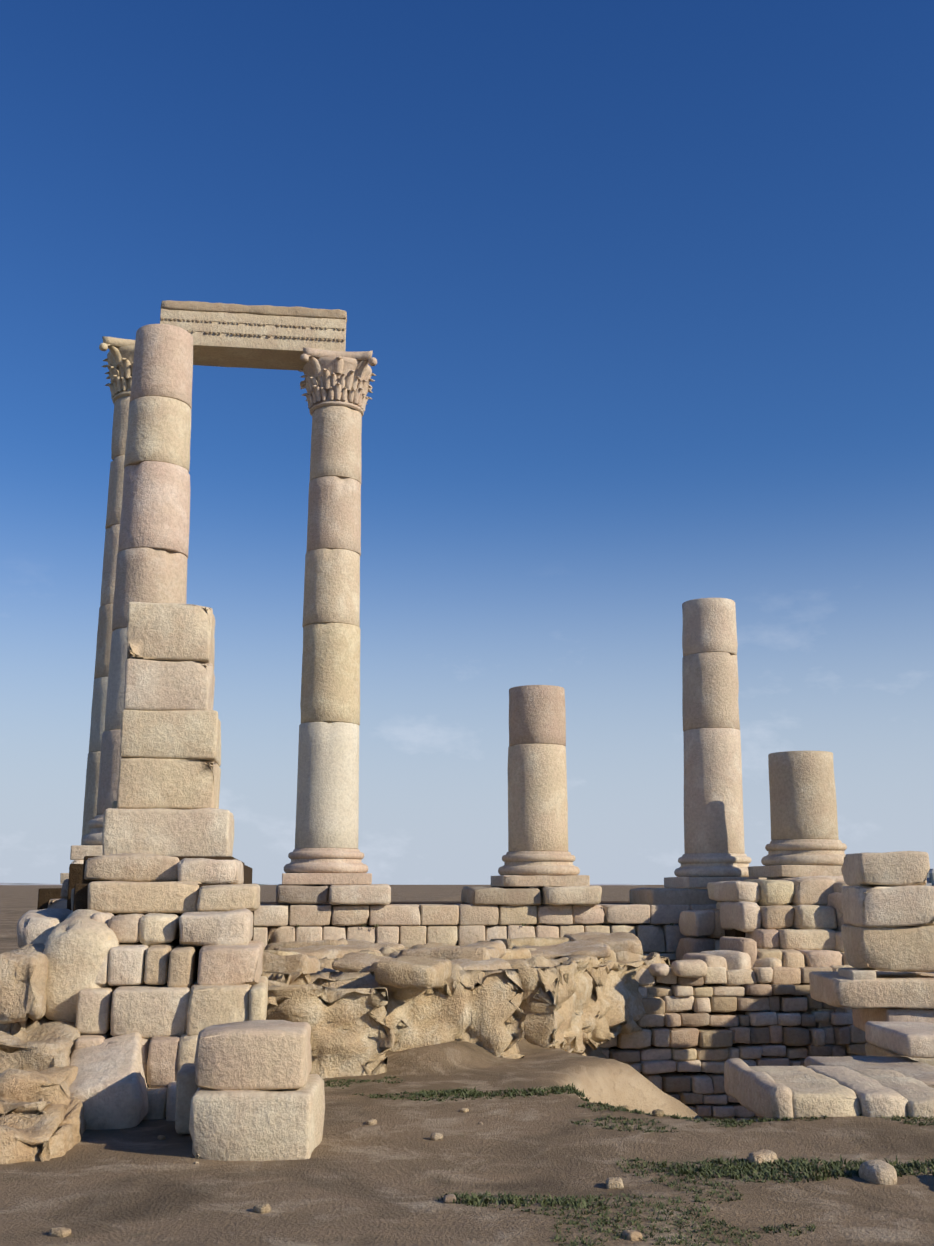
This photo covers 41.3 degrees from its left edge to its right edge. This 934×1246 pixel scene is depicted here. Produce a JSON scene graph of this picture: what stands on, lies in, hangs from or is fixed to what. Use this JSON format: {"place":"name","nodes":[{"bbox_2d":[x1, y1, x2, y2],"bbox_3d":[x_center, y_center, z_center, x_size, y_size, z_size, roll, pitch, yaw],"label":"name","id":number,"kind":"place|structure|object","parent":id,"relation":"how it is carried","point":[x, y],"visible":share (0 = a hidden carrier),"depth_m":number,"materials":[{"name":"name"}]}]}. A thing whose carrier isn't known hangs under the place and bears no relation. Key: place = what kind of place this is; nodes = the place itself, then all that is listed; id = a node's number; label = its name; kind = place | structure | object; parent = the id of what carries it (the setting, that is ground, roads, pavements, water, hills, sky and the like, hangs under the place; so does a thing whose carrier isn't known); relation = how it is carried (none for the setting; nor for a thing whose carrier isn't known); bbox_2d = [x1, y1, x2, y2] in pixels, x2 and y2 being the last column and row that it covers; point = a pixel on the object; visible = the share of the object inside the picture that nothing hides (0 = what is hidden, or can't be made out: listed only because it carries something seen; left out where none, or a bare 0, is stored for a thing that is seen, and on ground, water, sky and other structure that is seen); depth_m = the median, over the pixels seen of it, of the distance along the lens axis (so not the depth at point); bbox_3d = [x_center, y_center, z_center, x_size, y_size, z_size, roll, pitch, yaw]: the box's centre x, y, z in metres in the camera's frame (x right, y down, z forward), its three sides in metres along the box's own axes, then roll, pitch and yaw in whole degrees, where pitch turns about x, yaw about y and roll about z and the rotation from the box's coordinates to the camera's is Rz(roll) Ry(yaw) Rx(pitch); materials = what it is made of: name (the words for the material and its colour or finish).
{"place":"outdoors","nodes":[
{"label":"outdoors","id":0,"kind":"place"},
{"bbox_2d":[0,885,933,1245],"bbox_3d":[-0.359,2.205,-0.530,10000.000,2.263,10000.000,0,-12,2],"label":"ground","id":1,"kind":"structure","parent":0,"point":[388,1179],"depth_m":7.37,"materials":[{"name":"brown soil"}]},
{"bbox_2d":[0,931,896,1240],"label":"bedrock","id":2,"kind":"structure","parent":1,"relation":"on","point":[362,1007],"depth_m":12.05,"materials":[{"name":"beige stone"}]},
{"bbox_2d":[17,602,933,1160],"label":"masonry","id":3,"kind":"object","parent":1,"relation":"on","point":[157,926],"visible":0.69,"depth_m":11.68,"materials":[{"name":"stone"}]},
{"bbox_2d":[60,300,846,887],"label":"columns","id":4,"kind":"structure","parent":3,"relation":"on","point":[150,376],"depth_m":20.46,"materials":[{"name":"stone"}]},
{"bbox_2d":[89,627,358,848],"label":"columns","id":5,"kind":"structure","parent":4,"relation":"attached to","point":[327,809],"depth_m":19.88,"materials":[{"name":"beige stone"}]},
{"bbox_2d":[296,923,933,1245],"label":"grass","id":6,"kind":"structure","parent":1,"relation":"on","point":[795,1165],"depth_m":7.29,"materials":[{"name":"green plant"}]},
{"bbox_2d":[0,869,933,885],"bbox_3d":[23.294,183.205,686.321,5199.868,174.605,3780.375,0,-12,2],"label":"hills","id":7,"kind":"structure","parent":0,"point":[930,878],"depth_m":2099.28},
{"bbox_2d":[0,0,933,884],"label":"sky","id":8,"kind":"structure","parent":0,"point":[640,292],"materials":[{"name":"blue"}]}
]}

